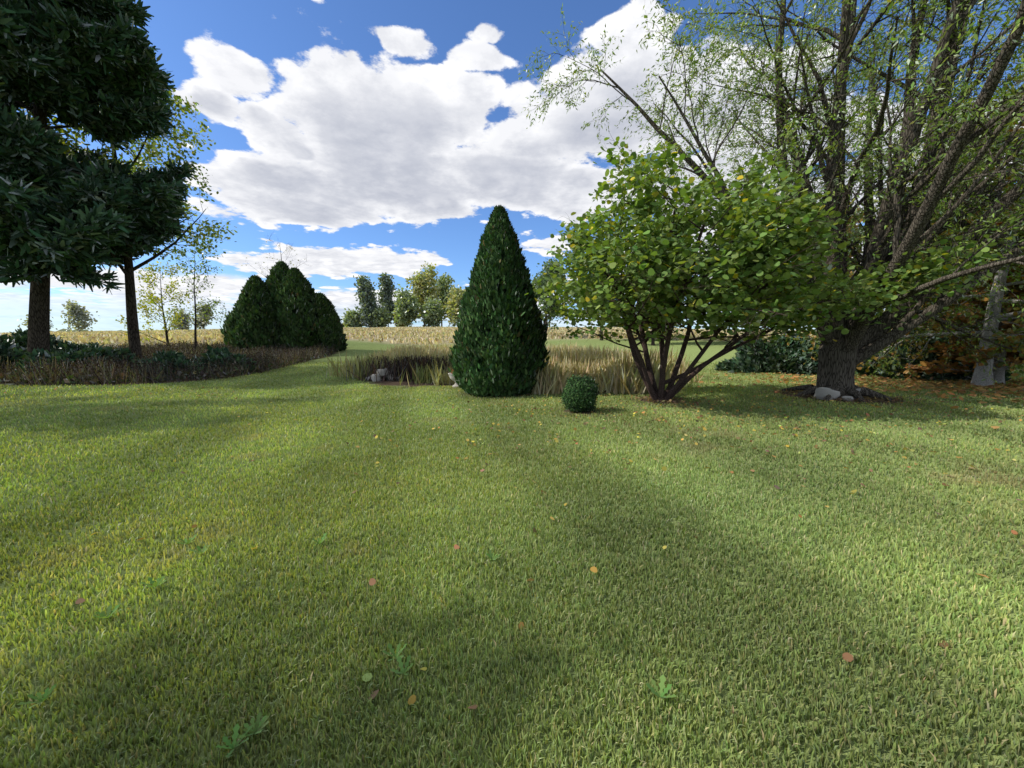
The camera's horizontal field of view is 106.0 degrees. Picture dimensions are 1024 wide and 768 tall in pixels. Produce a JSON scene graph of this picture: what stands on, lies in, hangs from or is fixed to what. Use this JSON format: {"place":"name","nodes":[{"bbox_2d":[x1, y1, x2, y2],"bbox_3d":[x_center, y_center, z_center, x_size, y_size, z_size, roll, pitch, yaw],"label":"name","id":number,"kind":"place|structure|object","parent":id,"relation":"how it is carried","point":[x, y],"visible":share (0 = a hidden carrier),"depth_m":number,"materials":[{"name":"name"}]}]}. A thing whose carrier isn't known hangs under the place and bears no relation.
{"place":"outdoors","nodes":[
{"label":"outdoors","id":0,"kind":"place"},
{"bbox_2d":[0,333,1023,767],"bbox_3d":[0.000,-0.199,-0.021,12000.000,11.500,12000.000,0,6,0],"label":"ground","id":1,"kind":"structure","parent":0,"point":[368,345],"depth_m":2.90,"materials":[{"name":"green plant"}]},
{"bbox_2d":[0,333,26,371],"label":"shrub","id":2,"kind":"object","parent":1,"relation":"on","point":[14,351],"depth_m":16.08,"materials":[{"name":"green plant"}]},
{"bbox_2d":[0,327,62,360],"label":"shrub","id":3,"kind":"object","parent":1,"relation":"on","point":[54,340],"visible":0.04,"depth_m":17.10,"materials":[{"name":"green plant"}]},
{"bbox_2d":[17,309,57,329],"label":"horizon tree","id":4,"kind":"object","parent":1,"relation":"on","point":[51,324],"visible":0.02,"depth_m":184.92,"materials":[{"name":"green plant"}]},
{"bbox_2d":[11,347,114,382],"bbox_3d":[-18.712,-0.696,15.978,3.654,1.663,2.780,3,7,29],"label":"shrub","id":5,"kind":"object","parent":1,"relation":"on","point":[71,355],"visible":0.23,"depth_m":15.60,"materials":[{"name":"green plant"}]},
{"bbox_2d":[60,299,98,331],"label":"horizon tree","id":6,"kind":"object","parent":1,"relation":"on","point":[73,311],"depth_m":176.58,"materials":[{"name":"green plant"}]},
{"bbox_2d":[51,328,122,331],"bbox_3d":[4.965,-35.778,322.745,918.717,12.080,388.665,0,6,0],"label":"horizon woodland","id":7,"kind":"object","parent":1,"relation":"on","point":[68,330],"depth_m":199.75,"materials":[{"name":"green plant"}]},
{"bbox_2d":[51,340,137,369],"bbox_3d":[-19.613,-1.061,17.828,3.950,2.013,3.414,0,6,0],"label":"shrub","id":8,"kind":"object","parent":1,"relation":"on","point":[66,346],"visible":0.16,"depth_m":17.65,"materials":[{"name":"green plant"}]},
{"bbox_2d":[0,0,196,357],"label":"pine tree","id":9,"kind":"object","parent":1,"relation":"on","point":[49,216],"depth_m":14.13,"materials":[{"name":"green plant"}]},
{"bbox_2d":[19,79,237,357],"bbox_3d":[-19.111,-9.299,19.288,8.444,17.772,9.004,0,6,0],"label":"tree","id":10,"kind":"object","parent":1,"relation":"on","point":[178,145],"depth_m":20.13,"materials":[{"name":"green plant"}]},
{"bbox_2d":[115,257,192,344],"bbox_3d":[-29.025,-6.005,31.908,4.511,8.580,5.058,0,6,0],"label":"yellow tree","id":11,"kind":"object","parent":1,"relation":"on","point":[150,296],"depth_m":31.13,"materials":[{"name":"plant"}]},
{"bbox_2d":[130,349,205,380],"bbox_3d":[-14.852,-0.708,16.705,2.738,1.671,2.604,0,6,0],"label":"shrub","id":12,"kind":"object","parent":1,"relation":"on","point":[167,356],"visible":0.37,"depth_m":16.43,"materials":[{"name":"green plant"}]},
{"bbox_2d":[0,339,338,385],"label":"flower bed plants","id":13,"kind":"object","parent":1,"relation":"on","point":[270,358],"visible":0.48,"depth_m":15.85,"materials":[{"name":"plant"}]},
{"bbox_2d":[167,308,191,329],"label":"horizon tree","id":14,"kind":"object","parent":1,"relation":"on","point":[185,323],"visible":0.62,"depth_m":197.39,"materials":[{"name":"green plant"}]},
{"bbox_2d":[164,237,233,349],"bbox_3d":[-20.994,-5.490,25.829,3.599,8.828,3.931,0,6,0],"label":"sapling","id":15,"kind":"object","parent":1,"relation":"on","point":[198,276],"depth_m":25.68,"materials":[{"name":"green plant"}]},
{"bbox_2d":[187,301,216,328],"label":"horizon tree","id":16,"kind":"object","parent":1,"relation":"on","point":[200,319],"depth_m":186.37,"materials":[{"name":"green plant"}]},
{"bbox_2d":[191,345,256,373],"bbox_3d":[-14.168,-1.028,18.840,3.042,1.824,2.720,0,6,0],"label":"shrub","id":17,"kind":"object","parent":1,"relation":"on","point":[212,355],"visible":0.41,"depth_m":18.51,"materials":[{"name":"green plant"}]},
{"bbox_2d":[241,232,306,281],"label":"bare tree","id":18,"kind":"object","parent":1,"relation":"on","point":[281,257],"depth_m":41.98,"materials":[{"name":"brown plant"}]},
{"bbox_2d":[220,260,347,350],"bbox_3d":[-18.942,-6.549,33.083,6.725,7.964,9.962,5,8,42],"label":"arborvitae","id":19,"kind":"object","parent":1,"relation":"on","point":[280,288],"depth_m":31.30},
{"bbox_2d":[17,533,676,756],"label":"lawn weeds","id":20,"kind":"object","parent":1,"relation":"on","point":[660,693],"visible":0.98,"depth_m":1.68,"materials":[{"name":"green plant"}]},
{"bbox_2d":[342,307,363,326],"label":"tree","id":21,"kind":"object","parent":1,"relation":"on","point":[351,318],"visible":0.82,"depth_m":147.01,"materials":[{"name":"green plant"}]},
{"bbox_2d":[353,274,381,326],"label":"tree","id":22,"kind":"object","parent":1,"relation":"on","point":[366,293],"depth_m":145.68,"materials":[{"name":"green plant"}]},
{"bbox_2d":[365,305,390,326],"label":"tree","id":23,"kind":"object","parent":1,"relation":"on","point":[380,317],"visible":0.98,"depth_m":146.77,"materials":[{"name":"green plant"}]},
{"bbox_2d":[366,369,400,381],"bbox_3d":[-5.305,-0.352,16.108,1.627,0.611,0.833,0,6,0],"label":"rock pile","id":24,"kind":"object","parent":1,"relation":"on","point":[381,373],"visible":0.49,"depth_m":15.82,"materials":[{"name":"grey stone"}]},
{"bbox_2d":[375,272,396,326],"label":"tree","id":25,"kind":"object","parent":1,"relation":"on","point":[386,286],"depth_m":157.98,"materials":[{"name":"green plant"}]},
{"bbox_2d":[346,355,451,381],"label":"dead perennials","id":26,"kind":"object","parent":1,"relation":"on","point":[400,364],"visible":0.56,"depth_m":15.84,"materials":[{"name":"brown plant"}]},
{"bbox_2d":[391,306,413,326],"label":"tree","id":27,"kind":"object","parent":1,"relation":"on","point":[396,323],"visible":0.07,"depth_m":158.70,"materials":[{"name":"green plant"}]},
{"bbox_2d":[389,284,424,326],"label":"tree","id":28,"kind":"object","parent":1,"relation":"on","point":[406,306],"depth_m":133.75,"materials":[{"name":"green plant"}]},
{"bbox_2d":[1,326,815,347],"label":"crop field","id":29,"kind":"structure","parent":1,"relation":"on","point":[104,337],"depth_m":58.67,"materials":[{"name":"beige plant"}]},
{"bbox_2d":[405,261,442,326],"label":"tree","id":30,"kind":"object","parent":1,"relation":"on","point":[423,283],"depth_m":145.71,"materials":[{"name":"green plant"}]},
{"bbox_2d":[418,295,446,326],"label":"tree","id":31,"kind":"object","parent":1,"relation":"on","point":[431,312],"visible":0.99,"depth_m":134.03,"materials":[{"name":"green plant"}]},
{"bbox_2d":[434,272,454,325],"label":"tree","id":32,"kind":"object","parent":1,"relation":"on","point":[444,282],"depth_m":157.02,"materials":[{"name":"green plant"}]},
{"bbox_2d":[441,284,465,325],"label":"tree","id":33,"kind":"object","parent":1,"relation":"on","point":[452,305],"visible":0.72,"depth_m":132.43,"materials":[{"name":"green plant"}]},
{"bbox_2d":[448,373,459,387],"bbox_3d":[-1.966,-0.135,13.718,0.600,0.500,0.600,0,6,0],"label":"garden urn","id":34,"kind":"object","parent":1,"relation":"on","point":[451,376],"visible":0.35,"depth_m":13.58,"materials":[{"name":"white stone"}]},
{"bbox_2d":[448,204,549,396],"bbox_3d":[-0.350,-2.533,11.727,3.189,5.662,2.850,0,6,0],"label":"arborvitae","id":35,"kind":"object","parent":1,"relation":"on","point":[474,343],"depth_m":11.01,"materials":[{"name":"green plant"}]},
{"bbox_2d":[4,381,1023,708],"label":"fallen leaves","id":36,"kind":"object","parent":1,"relation":"on","point":[848,657],"visible":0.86,"depth_m":6.74,"materials":[{"name":"brown plant"}]},
{"bbox_2d":[325,341,728,396],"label":"ornamental grass","id":37,"kind":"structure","parent":1,"relation":"on","point":[612,370],"depth_m":15.10,"materials":[{"name":"beige plant"}]},
{"bbox_2d":[530,257,572,333],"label":"tree","id":38,"kind":"object","parent":1,"relation":"on","point":[536,285],"depth_m":55.50,"materials":[{"name":"green plant"}]},
{"bbox_2d":[559,374,598,412],"bbox_3d":[1.521,0.202,8.729,0.920,0.884,0.893,0,6,0],"label":"ball shrub","id":39,"kind":"object","parent":1,"relation":"on","point":[578,387],"depth_m":8.51,"materials":[{"name":"green plant"}]},
{"bbox_2d":[576,267,635,339],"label":"tree","id":40,"kind":"object","parent":1,"relation":"on","point":[591,275],"depth_m":50.62,"materials":[{"name":"green plant"}]},
{"bbox_2d":[622,297,685,345],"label":"tree","id":41,"kind":"object","parent":1,"relation":"on","point":[637,322],"depth_m":43.58,"materials":[{"name":"green plant"}]},
{"bbox_2d":[730,276,789,338],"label":"tree","id":42,"kind":"object","parent":1,"relation":"on","point":[763,318],"depth_m":37.05,"materials":[{"name":"green plant"}]},
{"bbox_2d":[714,333,819,374],"bbox_3d":[14.151,-1.534,20.188,6.556,2.576,4.653,0,6,0],"label":"shrub","id":43,"kind":"object","parent":1,"relation":"on","point":[797,358],"depth_m":19.54,"materials":[{"name":"green plant"}]},
{"bbox_2d":[518,0,1023,399],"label":"willow tree","id":44,"kind":"object","parent":1,"relation":"on","point":[838,361],"depth_m":9.74,"materials":[{"name":"green plant"}]},
{"bbox_2d":[525,122,1023,402],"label":"redbud tree","id":45,"kind":"object","parent":1,"relation":"on","point":[793,237],"depth_m":8.02,"materials":[{"name":"green plant"}]},
{"bbox_2d":[603,370,1023,428],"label":"leaf litter","id":46,"kind":"object","parent":1,"relation":"on","point":[1009,386],"visible":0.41,"depth_m":12.81,"materials":[{"name":"brown plant"}]},
{"bbox_2d":[792,202,863,345],"bbox_3d":[30.609,-10.464,37.600,9.387,14.224,8.874,-4,7,-33],"label":"tree","id":47,"kind":"object","parent":1,"relation":"on","point":[851,256],"depth_m":36.49,"materials":[{"name":"green plant"}]},
{"bbox_2d":[782,384,892,402],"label":"rocks","id":48,"kind":"object","parent":1,"relation":"on","point":[808,389],"visible":0.6,"depth_m":10.74,"materials":[{"name":"grey stone"}]},
{"bbox_2d":[814,387,860,400],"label":"rocks","id":49,"kind":"object","parent":1,"relation":"on","point":[821,393],"visible":0.51,"depth_m":10.59,"materials":[{"name":"grey stone"}]},
{"bbox_2d":[847,203,864,270],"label":"tree","id":50,"kind":"object","parent":1,"relation":"on","point":[859,230],"depth_m":40.98,"materials":[{"name":"green plant"}]},
{"bbox_2d":[781,76,1023,386],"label":"rusty tree","id":51,"kind":"object","parent":1,"relation":"on","point":[1007,343],"depth_m":13.20,"materials":[{"name":"green plant"}]},
{"bbox_2d":[853,168,1012,317],"bbox_3d":[31.963,-9.122,29.631,9.490,13.982,8.271,0,6,0],"label":"tree","id":52,"kind":"object","parent":1,"relation":"on","point":[930,223],"depth_m":28.60,"materials":[{"name":"green plant"}]},
{"bbox_2d":[855,329,1013,381],"bbox_3d":[18.480,-1.335,17.187,6.100,2.684,5.030,0,6,0],"label":"bush","id":53,"kind":"object","parent":1,"relation":"on","point":[938,376],"depth_m":16.35,"materials":[{"name":"green plant"}]},
{"bbox_2d":[891,216,991,329],"bbox_3d":[22.402,-4.476,19.349,6.196,8.161,5.724,0,6,0],"label":"rusty conifer","id":54,"kind":"object","parent":1,"relation":"on","point":[955,283],"depth_m":18.63,"materials":[{"name":"brown plant"}]},
{"bbox_2d":[873,153,1023,379],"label":"rusty tree","id":55,"kind":"object","parent":1,"relation":"on","point":[922,308],"depth_m":15.47,"materials":[{"name":"brown plant"}]},
{"bbox_2d":[903,206,1023,383],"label":"rusty conifer","id":56,"kind":"object","parent":1,"relation":"on","point":[965,358],"depth_m":14.20,"materials":[{"name":"orange plant"}]},
{"bbox_2d":[0,0,1023,332],"label":"sky","id":57,"kind":"structure","parent":0,"point":[371,138],"materials":[{"name":"blue"}]}
]}

